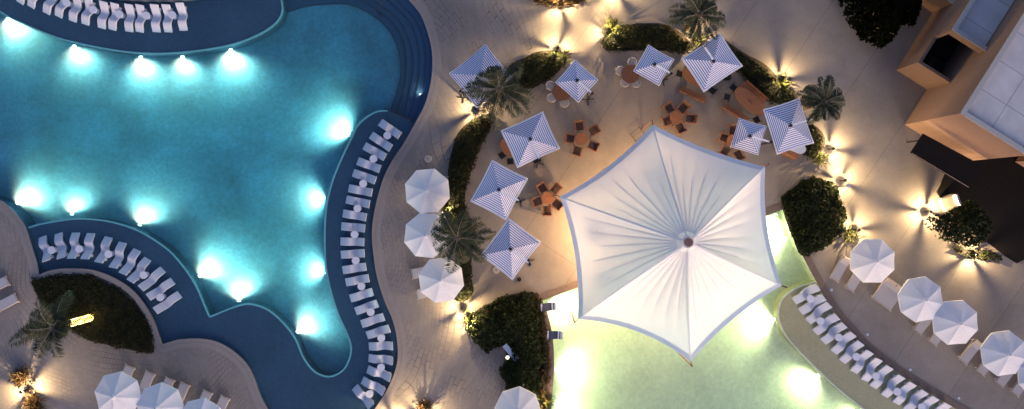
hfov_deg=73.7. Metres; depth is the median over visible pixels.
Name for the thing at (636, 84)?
tub chair
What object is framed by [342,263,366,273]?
in water lounger
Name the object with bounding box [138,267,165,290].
in water lounger
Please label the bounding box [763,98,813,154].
striped umbrella
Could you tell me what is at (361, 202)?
in water lounger
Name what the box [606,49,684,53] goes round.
bed edging
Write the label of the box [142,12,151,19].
pool side table
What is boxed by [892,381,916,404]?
in water lounger
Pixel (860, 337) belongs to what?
pool coping
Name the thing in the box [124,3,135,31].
in water lounger
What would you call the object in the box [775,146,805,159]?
wooden bench
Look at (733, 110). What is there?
wooden bench
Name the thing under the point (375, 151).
in water lounger
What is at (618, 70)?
tub chair
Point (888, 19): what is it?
dark tree
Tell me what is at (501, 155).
black chair
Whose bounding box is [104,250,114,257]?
pool side table
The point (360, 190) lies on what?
in water lounger
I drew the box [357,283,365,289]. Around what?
pool side table
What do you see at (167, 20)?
in water lounger
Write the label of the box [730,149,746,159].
wooden armchair
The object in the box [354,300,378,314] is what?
in water lounger
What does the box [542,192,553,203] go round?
round table
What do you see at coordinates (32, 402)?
spiky plant
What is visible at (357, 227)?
in water lounger
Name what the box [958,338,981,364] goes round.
deck lounger
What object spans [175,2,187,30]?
in water lounger
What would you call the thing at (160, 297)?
pool side table
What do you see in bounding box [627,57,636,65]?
tub chair
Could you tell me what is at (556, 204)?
wooden armchair
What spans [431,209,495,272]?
palm tree
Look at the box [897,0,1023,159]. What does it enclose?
building
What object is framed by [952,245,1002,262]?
bush
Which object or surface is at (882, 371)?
in water lounger
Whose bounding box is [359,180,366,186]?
pool side table
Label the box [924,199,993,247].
round tree
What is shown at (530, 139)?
striped umbrella
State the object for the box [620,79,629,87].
tub chair
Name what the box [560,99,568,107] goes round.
tub chair
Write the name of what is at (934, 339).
deck lounger
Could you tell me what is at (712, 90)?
black chair
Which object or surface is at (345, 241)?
in water lounger
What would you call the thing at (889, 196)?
ground
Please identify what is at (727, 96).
black chair
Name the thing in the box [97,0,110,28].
in water lounger
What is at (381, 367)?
pool side table
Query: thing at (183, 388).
deck lounger
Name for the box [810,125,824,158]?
planting bed
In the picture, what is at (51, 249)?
pool side table
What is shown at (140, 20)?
in water lounger
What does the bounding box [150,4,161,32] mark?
in water lounger
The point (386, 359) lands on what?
in water lounger
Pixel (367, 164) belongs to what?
in water lounger
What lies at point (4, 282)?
deck lounger
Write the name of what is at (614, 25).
spiky plant
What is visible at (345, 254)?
in water lounger
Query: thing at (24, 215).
pool wall
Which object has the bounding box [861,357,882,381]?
in water lounger
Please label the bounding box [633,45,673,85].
striped umbrella
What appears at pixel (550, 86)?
tub chair
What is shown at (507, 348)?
white bench
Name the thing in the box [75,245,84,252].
pool side table
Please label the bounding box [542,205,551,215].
wooden armchair
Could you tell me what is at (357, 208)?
pool side table
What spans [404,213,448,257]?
octagonal umbrella
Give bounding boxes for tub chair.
[546,80,553,90]
[547,93,555,102]
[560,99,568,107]
[616,66,623,75]
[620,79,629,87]
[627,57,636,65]
[631,79,640,87]
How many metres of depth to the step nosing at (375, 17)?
55.11 m
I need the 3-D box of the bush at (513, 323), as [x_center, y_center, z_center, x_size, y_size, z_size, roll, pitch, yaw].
[0.725,11.552,53.034,6.326,2.002,9.369,-28,90,0]
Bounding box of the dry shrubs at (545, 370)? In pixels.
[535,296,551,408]
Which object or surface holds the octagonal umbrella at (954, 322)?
on the ground
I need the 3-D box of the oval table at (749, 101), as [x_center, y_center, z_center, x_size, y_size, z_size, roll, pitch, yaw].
[18.554,-8.040,53.615,2.900,0.770,1.250,42,90,0]
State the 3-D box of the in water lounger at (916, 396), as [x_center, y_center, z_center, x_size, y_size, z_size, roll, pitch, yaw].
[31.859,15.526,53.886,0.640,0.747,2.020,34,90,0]
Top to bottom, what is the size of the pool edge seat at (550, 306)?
0.440 m
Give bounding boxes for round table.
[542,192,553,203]
[553,84,569,100]
[575,133,586,145]
[621,65,639,82]
[670,111,682,123]
[727,135,733,145]
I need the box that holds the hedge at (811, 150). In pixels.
[803,124,824,160]
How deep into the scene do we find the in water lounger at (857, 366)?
53.96 m
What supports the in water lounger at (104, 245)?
on the pool ledge at (261, 342)
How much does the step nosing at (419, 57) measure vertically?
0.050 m
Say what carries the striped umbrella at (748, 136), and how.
on the ground
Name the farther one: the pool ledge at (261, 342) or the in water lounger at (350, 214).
the pool ledge at (261, 342)
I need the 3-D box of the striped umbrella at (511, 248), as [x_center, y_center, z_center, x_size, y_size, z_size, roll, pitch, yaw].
[0.152,3.534,52.404,3.695,3.162,3.608,37,90,0]
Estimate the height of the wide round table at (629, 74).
0.745 m
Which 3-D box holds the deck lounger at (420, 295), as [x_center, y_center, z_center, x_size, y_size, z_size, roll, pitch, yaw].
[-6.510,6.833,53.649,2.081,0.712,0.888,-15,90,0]
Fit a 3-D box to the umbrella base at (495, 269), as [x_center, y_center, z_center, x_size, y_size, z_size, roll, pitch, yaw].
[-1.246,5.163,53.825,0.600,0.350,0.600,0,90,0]
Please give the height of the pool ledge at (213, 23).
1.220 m
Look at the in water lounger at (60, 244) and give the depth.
54.01 m
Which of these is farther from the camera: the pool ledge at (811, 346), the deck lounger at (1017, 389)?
the pool ledge at (811, 346)
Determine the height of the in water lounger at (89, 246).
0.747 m
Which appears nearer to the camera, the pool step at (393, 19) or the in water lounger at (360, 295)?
the in water lounger at (360, 295)
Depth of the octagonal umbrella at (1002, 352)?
51.47 m
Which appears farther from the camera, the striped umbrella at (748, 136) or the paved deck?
the paved deck
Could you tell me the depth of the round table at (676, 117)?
53.26 m
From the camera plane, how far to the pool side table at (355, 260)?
53.73 m
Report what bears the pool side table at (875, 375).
on the pool ledge at (811, 346)
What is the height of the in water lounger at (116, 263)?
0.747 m
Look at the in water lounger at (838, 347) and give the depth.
53.96 m
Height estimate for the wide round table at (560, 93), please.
0.745 m
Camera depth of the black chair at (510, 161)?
53.53 m
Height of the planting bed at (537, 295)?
0.032 m
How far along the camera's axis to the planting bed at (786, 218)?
53.99 m
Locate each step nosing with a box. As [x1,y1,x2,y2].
[287,3,401,110]
[360,0,406,112]
[373,0,413,115]
[389,1,419,117]
[397,0,425,120]
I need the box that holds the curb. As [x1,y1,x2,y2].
[39,268,161,345]
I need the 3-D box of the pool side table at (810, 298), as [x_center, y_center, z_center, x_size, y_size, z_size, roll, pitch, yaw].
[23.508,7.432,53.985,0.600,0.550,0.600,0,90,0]
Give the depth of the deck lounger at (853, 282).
53.61 m
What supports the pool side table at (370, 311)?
on the pool ledge at (261, 342)
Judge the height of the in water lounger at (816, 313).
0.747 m
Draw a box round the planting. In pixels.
[30,272,154,353]
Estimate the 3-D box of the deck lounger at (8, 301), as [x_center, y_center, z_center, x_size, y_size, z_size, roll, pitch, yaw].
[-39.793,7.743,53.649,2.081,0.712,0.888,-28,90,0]
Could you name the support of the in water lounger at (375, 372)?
on the pool ledge at (261, 342)
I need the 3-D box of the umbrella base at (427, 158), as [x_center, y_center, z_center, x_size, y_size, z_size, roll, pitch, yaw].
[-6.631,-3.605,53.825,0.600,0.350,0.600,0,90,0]
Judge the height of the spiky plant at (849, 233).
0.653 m
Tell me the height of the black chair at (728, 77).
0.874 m
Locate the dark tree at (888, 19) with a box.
[838,0,922,49]
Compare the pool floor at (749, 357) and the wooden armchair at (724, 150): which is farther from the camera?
the pool floor at (749, 357)
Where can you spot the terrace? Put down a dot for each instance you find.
(995, 190)
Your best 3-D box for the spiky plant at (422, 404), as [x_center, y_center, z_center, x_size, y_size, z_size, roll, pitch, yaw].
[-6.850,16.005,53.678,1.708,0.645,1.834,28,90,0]
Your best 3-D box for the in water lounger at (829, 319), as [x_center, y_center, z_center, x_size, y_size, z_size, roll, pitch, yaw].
[24.789,9.468,53.886,2.020,0.747,0.640,-44,90,0]
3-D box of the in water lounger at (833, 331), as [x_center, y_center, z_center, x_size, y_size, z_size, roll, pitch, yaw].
[25.397,10.171,53.886,0.640,0.747,2.020,43,90,0]
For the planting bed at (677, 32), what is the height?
0.032 m
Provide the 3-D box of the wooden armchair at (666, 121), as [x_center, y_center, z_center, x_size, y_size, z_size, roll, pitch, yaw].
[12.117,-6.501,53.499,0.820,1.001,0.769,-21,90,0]
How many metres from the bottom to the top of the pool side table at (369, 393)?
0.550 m
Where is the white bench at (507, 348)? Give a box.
[502,343,518,361]
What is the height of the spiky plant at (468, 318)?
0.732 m
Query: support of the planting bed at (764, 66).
on the ground
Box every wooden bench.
[679,85,706,102]
[722,103,749,120]
[741,80,768,103]
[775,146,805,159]
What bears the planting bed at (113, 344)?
on the ground
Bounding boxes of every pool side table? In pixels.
[47,246,57,253]
[62,0,72,6]
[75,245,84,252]
[89,6,99,13]
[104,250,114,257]
[115,10,125,18]
[139,271,149,278]
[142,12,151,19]
[156,294,165,300]
[168,11,177,18]
[351,231,358,237]
[352,257,359,264]
[354,205,361,211]
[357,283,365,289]
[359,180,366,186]
[366,390,373,397]
[367,308,374,315]
[370,155,377,162]
[377,334,384,341]
[377,363,384,370]
[383,132,390,138]
[806,295,814,302]
[815,317,823,324]
[834,334,842,340]
[852,353,859,360]
[872,372,879,379]
[893,388,900,395]
[916,403,925,408]
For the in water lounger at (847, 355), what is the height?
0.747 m
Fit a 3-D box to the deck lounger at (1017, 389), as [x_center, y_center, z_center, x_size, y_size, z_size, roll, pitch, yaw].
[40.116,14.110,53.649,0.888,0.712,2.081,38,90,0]
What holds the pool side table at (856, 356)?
on the pool ledge at (811, 346)
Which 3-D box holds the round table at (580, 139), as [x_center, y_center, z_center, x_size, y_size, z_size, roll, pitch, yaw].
[5.388,-5.094,53.627,1.000,0.745,1.000,-18,90,0]
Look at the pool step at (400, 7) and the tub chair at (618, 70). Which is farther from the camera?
the pool step at (400, 7)
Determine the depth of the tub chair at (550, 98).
53.54 m
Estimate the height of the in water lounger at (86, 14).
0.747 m
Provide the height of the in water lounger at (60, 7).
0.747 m
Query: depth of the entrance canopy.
51.30 m
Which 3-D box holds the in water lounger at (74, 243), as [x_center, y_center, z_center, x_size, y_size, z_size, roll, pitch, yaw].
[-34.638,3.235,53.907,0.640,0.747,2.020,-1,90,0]
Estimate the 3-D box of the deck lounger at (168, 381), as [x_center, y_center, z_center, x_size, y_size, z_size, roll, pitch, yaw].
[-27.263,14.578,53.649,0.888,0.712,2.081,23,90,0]
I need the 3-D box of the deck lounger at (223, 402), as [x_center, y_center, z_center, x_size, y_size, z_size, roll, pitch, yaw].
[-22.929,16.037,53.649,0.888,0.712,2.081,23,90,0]
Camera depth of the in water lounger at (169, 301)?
53.98 m
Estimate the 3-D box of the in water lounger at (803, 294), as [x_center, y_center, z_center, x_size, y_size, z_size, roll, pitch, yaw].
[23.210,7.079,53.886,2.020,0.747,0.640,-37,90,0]
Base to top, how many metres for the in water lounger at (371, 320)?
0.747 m
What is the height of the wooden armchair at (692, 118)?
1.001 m
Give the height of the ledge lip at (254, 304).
0.300 m
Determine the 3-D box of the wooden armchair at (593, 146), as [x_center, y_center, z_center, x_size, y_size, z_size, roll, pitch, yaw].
[6.364,-4.597,53.499,0.820,1.001,0.769,26,90,0]
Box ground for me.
[458,0,1023,408]
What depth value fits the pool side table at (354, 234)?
53.73 m
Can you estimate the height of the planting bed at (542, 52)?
0.032 m
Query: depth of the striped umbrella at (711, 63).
51.37 m
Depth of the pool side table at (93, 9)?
53.73 m
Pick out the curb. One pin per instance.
(132, 293)
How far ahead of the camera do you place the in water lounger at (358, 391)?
53.98 m
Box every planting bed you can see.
[33,287,154,352]
[506,50,564,93]
[535,292,543,400]
[602,23,691,51]
[725,40,797,102]
[781,178,843,253]
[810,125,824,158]
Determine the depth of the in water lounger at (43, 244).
53.98 m
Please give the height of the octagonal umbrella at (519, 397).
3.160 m
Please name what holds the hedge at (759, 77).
on the planting bed at (764, 66)
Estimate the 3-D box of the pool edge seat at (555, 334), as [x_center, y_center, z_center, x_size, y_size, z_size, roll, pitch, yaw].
[3.382,10.325,53.940,1.240,0.440,0.640,3,90,0]
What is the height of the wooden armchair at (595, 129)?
1.001 m
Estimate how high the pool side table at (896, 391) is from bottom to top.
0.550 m
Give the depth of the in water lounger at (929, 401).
53.91 m
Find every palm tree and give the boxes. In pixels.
[8,290,93,358]
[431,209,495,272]
[461,60,535,130]
[668,0,725,47]
[796,74,844,123]
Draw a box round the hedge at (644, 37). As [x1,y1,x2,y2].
[600,23,690,54]
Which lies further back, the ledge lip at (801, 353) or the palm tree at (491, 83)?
the ledge lip at (801, 353)
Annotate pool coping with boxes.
[0,0,440,408]
[536,203,968,408]
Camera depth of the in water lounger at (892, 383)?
53.99 m
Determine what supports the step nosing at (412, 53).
on the pool step at (397, 13)
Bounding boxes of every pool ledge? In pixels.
[0,0,287,56]
[29,111,414,408]
[773,280,954,408]
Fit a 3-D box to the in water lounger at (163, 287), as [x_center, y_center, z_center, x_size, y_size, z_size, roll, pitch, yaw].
[-27.745,6.666,53.907,2.020,0.747,0.640,-37,90,0]
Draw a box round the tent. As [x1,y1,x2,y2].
[554,119,787,366]
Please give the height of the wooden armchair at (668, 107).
1.001 m
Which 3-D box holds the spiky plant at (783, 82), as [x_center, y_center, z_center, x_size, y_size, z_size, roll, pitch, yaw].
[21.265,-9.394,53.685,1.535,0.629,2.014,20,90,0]
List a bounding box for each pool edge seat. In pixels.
[541,302,556,311]
[547,331,562,339]
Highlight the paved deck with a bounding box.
[0,0,541,408]
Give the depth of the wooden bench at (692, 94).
53.55 m
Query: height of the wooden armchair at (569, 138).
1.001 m
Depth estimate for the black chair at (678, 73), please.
53.53 m
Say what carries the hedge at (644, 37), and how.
on the planting bed at (677, 32)
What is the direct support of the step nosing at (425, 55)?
on the pool step at (410, 7)
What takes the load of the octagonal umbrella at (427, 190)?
on the paved deck
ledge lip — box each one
[0,0,284,54]
[28,110,387,377]
[776,281,863,408]
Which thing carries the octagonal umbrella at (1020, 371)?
on the ground
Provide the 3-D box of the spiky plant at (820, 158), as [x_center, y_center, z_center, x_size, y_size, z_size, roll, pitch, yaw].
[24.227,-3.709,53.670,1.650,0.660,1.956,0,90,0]
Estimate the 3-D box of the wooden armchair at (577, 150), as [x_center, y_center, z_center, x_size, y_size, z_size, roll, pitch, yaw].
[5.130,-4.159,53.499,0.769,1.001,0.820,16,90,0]
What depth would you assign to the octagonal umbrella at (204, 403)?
51.55 m
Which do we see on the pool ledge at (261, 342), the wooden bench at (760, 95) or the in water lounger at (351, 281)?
the in water lounger at (351, 281)
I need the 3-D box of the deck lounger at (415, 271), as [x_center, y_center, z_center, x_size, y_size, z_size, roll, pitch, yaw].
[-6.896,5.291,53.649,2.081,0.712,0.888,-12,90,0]
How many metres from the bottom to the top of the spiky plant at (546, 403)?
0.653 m
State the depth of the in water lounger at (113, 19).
53.98 m
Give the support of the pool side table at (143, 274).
on the pool ledge at (261, 342)
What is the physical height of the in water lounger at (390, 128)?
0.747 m
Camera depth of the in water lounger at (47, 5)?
54.04 m
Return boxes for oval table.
[500,139,511,155]
[682,68,700,88]
[734,87,764,115]
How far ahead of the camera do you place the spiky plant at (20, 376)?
53.58 m
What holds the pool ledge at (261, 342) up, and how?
on the pool floor at (217, 170)
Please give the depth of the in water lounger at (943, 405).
53.76 m
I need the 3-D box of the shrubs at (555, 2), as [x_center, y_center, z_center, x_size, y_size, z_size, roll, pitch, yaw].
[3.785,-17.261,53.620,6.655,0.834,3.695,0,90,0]
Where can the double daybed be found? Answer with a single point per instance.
(886, 292)
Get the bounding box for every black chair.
[497,152,505,160]
[507,158,513,164]
[674,69,682,79]
[707,86,717,96]
[721,93,730,102]
[723,74,730,81]
[726,82,737,92]
[749,115,760,122]
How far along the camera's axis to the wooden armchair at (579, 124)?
53.50 m
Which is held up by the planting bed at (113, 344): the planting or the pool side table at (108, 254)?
the planting
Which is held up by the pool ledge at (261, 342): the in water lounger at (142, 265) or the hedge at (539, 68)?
the in water lounger at (142, 265)
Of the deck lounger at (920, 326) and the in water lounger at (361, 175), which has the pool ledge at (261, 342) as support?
the in water lounger at (361, 175)
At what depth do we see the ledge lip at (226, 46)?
54.23 m
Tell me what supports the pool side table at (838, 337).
on the pool ledge at (811, 346)
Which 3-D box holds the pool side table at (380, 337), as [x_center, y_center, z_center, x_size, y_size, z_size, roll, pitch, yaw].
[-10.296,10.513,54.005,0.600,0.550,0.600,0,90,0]
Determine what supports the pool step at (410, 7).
on the pool floor at (217, 170)
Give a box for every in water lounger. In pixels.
[27,0,36,8]
[38,235,53,261]
[42,0,56,14]
[54,232,67,258]
[55,0,66,17]
[67,232,79,258]
[69,0,83,22]
[80,233,94,258]
[81,0,95,25]
[94,236,112,262]
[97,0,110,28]
[108,2,121,30]
[109,241,126,268]
[119,248,140,274]
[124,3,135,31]
[127,256,150,282]
[135,4,146,32]
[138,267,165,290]
[146,278,174,299]
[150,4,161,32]
[153,291,181,313]
[161,4,172,32]
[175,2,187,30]
[340,237,363,245]
[341,222,364,231]
[341,249,364,258]
[342,209,366,220]
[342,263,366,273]
[345,274,369,285]
[346,196,369,207]
[348,184,372,196]
[349,288,373,301]
[352,169,376,183]
[352,384,373,408]
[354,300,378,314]
[356,157,381,172]
[360,313,384,327]
[361,376,385,395]
[363,142,386,160]
[366,325,390,338]
[366,365,391,381]
[368,354,392,364]
[369,132,392,151]
[369,341,392,350]
[378,119,401,138]
[792,284,819,303]
[798,294,826,314]
[805,302,831,323]
[812,313,839,334]
[820,322,847,343]
[830,331,856,354]
[839,340,863,363]
[850,350,873,373]
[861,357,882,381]
[869,365,892,388]
[881,374,904,397]
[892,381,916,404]
[903,389,927,408]
[921,395,938,408]
[934,402,951,408]
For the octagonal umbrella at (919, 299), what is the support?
on the ground
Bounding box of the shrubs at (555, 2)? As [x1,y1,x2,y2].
[529,0,586,8]
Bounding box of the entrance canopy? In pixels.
[907,134,985,187]
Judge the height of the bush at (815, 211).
1.939 m
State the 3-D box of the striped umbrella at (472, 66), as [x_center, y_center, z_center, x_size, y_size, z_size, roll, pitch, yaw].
[-2.528,-9.502,52.395,4.098,3.180,3.380,-39,90,0]
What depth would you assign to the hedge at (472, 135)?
53.46 m
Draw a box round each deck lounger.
[0,275,9,288]
[0,292,19,311]
[123,363,135,376]
[139,370,155,394]
[163,376,175,386]
[178,381,190,400]
[200,389,212,399]
[217,394,229,408]
[410,267,422,279]
[415,289,426,298]
[427,210,442,216]
[829,255,849,282]
[844,273,860,292]
[912,319,931,335]
[927,333,940,346]
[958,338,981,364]
[975,362,988,376]
[994,374,1012,387]
[1009,381,1023,397]
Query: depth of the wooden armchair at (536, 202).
53.50 m
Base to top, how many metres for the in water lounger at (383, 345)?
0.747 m
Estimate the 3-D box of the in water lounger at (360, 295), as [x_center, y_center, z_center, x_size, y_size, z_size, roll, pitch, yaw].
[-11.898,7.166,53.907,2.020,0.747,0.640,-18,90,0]
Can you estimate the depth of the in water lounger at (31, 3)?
54.09 m
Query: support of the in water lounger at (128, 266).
on the pool ledge at (261, 342)
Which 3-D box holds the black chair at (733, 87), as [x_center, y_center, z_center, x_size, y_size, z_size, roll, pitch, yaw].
[17.373,-9.171,53.567,0.626,0.874,0.627,45,90,0]
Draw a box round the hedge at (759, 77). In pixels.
[726,42,794,104]
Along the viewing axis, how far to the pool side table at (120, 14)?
53.73 m
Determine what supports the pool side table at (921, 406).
on the pool ledge at (811, 346)
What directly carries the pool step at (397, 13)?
on the pool floor at (217, 170)
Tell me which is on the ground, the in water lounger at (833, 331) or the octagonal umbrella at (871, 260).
the octagonal umbrella at (871, 260)
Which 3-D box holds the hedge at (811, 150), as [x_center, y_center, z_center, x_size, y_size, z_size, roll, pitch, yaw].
[23.501,-4.920,53.537,2.200,0.954,2.405,-37,90,0]
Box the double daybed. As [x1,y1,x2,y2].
[871,277,901,309]
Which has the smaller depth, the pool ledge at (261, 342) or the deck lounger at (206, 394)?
the deck lounger at (206, 394)
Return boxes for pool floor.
[0,4,400,371]
[543,211,859,408]
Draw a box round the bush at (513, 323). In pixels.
[467,290,544,400]
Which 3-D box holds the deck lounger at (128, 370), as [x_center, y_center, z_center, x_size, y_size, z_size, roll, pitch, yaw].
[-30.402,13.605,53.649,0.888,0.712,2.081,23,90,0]
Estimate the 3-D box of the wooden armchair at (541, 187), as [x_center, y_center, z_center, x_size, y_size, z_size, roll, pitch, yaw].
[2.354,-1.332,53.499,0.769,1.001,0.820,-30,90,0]
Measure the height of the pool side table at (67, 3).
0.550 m
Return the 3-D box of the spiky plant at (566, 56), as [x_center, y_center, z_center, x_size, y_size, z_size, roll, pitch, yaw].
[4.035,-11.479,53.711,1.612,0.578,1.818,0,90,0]
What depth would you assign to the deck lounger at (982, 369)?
53.61 m
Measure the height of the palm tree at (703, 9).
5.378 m
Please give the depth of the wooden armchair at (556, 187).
53.50 m
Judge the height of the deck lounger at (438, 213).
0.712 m
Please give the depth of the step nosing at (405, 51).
54.94 m
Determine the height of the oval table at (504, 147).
0.770 m
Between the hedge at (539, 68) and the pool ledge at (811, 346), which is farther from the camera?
the pool ledge at (811, 346)
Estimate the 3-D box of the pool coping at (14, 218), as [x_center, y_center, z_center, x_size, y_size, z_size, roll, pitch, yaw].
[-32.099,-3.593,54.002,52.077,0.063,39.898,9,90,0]
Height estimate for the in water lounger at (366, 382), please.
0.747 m
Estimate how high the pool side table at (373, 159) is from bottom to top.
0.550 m
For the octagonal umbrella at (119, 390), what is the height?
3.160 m
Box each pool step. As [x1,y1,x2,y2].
[286,0,405,112]
[359,0,412,120]
[375,0,418,122]
[389,0,425,121]
[399,0,431,121]
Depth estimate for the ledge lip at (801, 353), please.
54.22 m
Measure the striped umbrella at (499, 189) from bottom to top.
3.161 m
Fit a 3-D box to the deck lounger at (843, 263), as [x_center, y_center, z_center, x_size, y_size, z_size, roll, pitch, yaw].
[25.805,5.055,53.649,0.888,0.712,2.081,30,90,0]
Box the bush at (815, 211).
[781,174,846,256]
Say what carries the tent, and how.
on the ground
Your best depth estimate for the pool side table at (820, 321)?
53.71 m
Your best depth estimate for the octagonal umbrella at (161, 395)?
51.48 m
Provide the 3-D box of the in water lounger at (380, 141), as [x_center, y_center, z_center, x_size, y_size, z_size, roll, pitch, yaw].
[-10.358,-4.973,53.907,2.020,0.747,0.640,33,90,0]
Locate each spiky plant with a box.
[7,363,35,390]
[20,390,47,408]
[415,397,438,408]
[462,308,480,332]
[538,393,555,408]
[557,49,571,68]
[602,14,623,30]
[689,30,705,48]
[775,72,793,88]
[810,148,830,168]
[842,227,865,246]
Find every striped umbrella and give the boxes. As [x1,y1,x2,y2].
[449,44,509,107]
[470,160,527,219]
[483,218,540,279]
[501,111,559,167]
[556,60,597,104]
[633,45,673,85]
[681,33,742,91]
[730,118,772,154]
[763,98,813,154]
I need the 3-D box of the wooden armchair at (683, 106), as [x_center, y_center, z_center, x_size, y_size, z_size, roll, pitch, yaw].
[13.441,-7.592,53.499,0.769,1.001,0.820,41,90,0]
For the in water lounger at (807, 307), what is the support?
on the pool ledge at (811, 346)
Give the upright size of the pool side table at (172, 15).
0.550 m
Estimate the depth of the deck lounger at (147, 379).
53.61 m
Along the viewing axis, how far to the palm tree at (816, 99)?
49.08 m
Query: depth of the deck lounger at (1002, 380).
53.61 m
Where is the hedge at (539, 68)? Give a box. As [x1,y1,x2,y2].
[506,51,565,96]
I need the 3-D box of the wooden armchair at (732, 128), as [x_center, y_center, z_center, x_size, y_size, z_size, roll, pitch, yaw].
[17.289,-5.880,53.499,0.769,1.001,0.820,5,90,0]
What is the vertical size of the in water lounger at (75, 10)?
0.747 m
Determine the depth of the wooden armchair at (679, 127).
53.50 m
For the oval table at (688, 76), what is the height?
0.770 m
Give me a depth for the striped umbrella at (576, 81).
51.40 m
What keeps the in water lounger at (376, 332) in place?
on the pool ledge at (261, 342)
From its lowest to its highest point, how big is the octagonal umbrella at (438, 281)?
3.160 m
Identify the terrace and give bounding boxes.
[937,156,1023,262]
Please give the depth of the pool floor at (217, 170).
55.35 m
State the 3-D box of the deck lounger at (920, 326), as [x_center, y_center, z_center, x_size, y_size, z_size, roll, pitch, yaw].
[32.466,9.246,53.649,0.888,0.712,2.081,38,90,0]
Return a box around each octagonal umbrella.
[94,371,140,408]
[136,382,183,408]
[183,398,220,408]
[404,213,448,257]
[405,169,449,212]
[418,257,463,302]
[494,386,539,408]
[850,239,894,282]
[897,276,942,321]
[932,300,977,344]
[979,330,1023,375]
[1017,363,1023,388]
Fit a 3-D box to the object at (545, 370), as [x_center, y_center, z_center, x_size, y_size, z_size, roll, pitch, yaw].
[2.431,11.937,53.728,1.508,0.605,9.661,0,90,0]
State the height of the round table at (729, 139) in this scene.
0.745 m
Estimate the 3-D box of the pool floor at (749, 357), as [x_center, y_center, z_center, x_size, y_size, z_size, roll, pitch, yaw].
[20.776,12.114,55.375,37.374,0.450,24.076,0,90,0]
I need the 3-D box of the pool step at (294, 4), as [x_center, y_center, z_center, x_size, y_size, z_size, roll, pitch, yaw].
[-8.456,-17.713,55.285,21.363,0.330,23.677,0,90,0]
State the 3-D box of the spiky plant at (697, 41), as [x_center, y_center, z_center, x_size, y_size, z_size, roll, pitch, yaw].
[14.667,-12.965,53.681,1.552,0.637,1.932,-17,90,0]
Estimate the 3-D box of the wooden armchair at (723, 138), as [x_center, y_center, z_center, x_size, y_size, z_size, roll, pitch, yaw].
[16.567,-5.225,53.499,0.820,1.001,0.769,22,90,0]
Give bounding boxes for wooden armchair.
[530,196,543,207]
[536,181,548,193]
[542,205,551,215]
[549,181,562,194]
[551,197,562,210]
[564,132,575,144]
[571,145,583,156]
[574,119,584,131]
[586,139,600,151]
[587,123,600,136]
[660,115,673,127]
[662,100,675,114]
[673,121,687,133]
[676,100,691,114]
[684,113,697,124]
[716,131,729,144]
[717,145,732,155]
[725,123,736,134]
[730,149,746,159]
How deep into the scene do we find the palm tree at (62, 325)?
49.13 m
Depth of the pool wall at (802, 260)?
54.55 m
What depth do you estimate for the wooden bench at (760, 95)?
53.55 m
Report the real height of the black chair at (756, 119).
0.874 m
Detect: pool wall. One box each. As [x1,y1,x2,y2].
[0,0,419,408]
[779,210,946,403]
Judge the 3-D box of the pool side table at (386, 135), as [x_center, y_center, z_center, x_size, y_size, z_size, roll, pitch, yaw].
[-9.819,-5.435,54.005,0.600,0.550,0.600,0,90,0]
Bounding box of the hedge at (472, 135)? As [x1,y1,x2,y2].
[443,114,493,301]

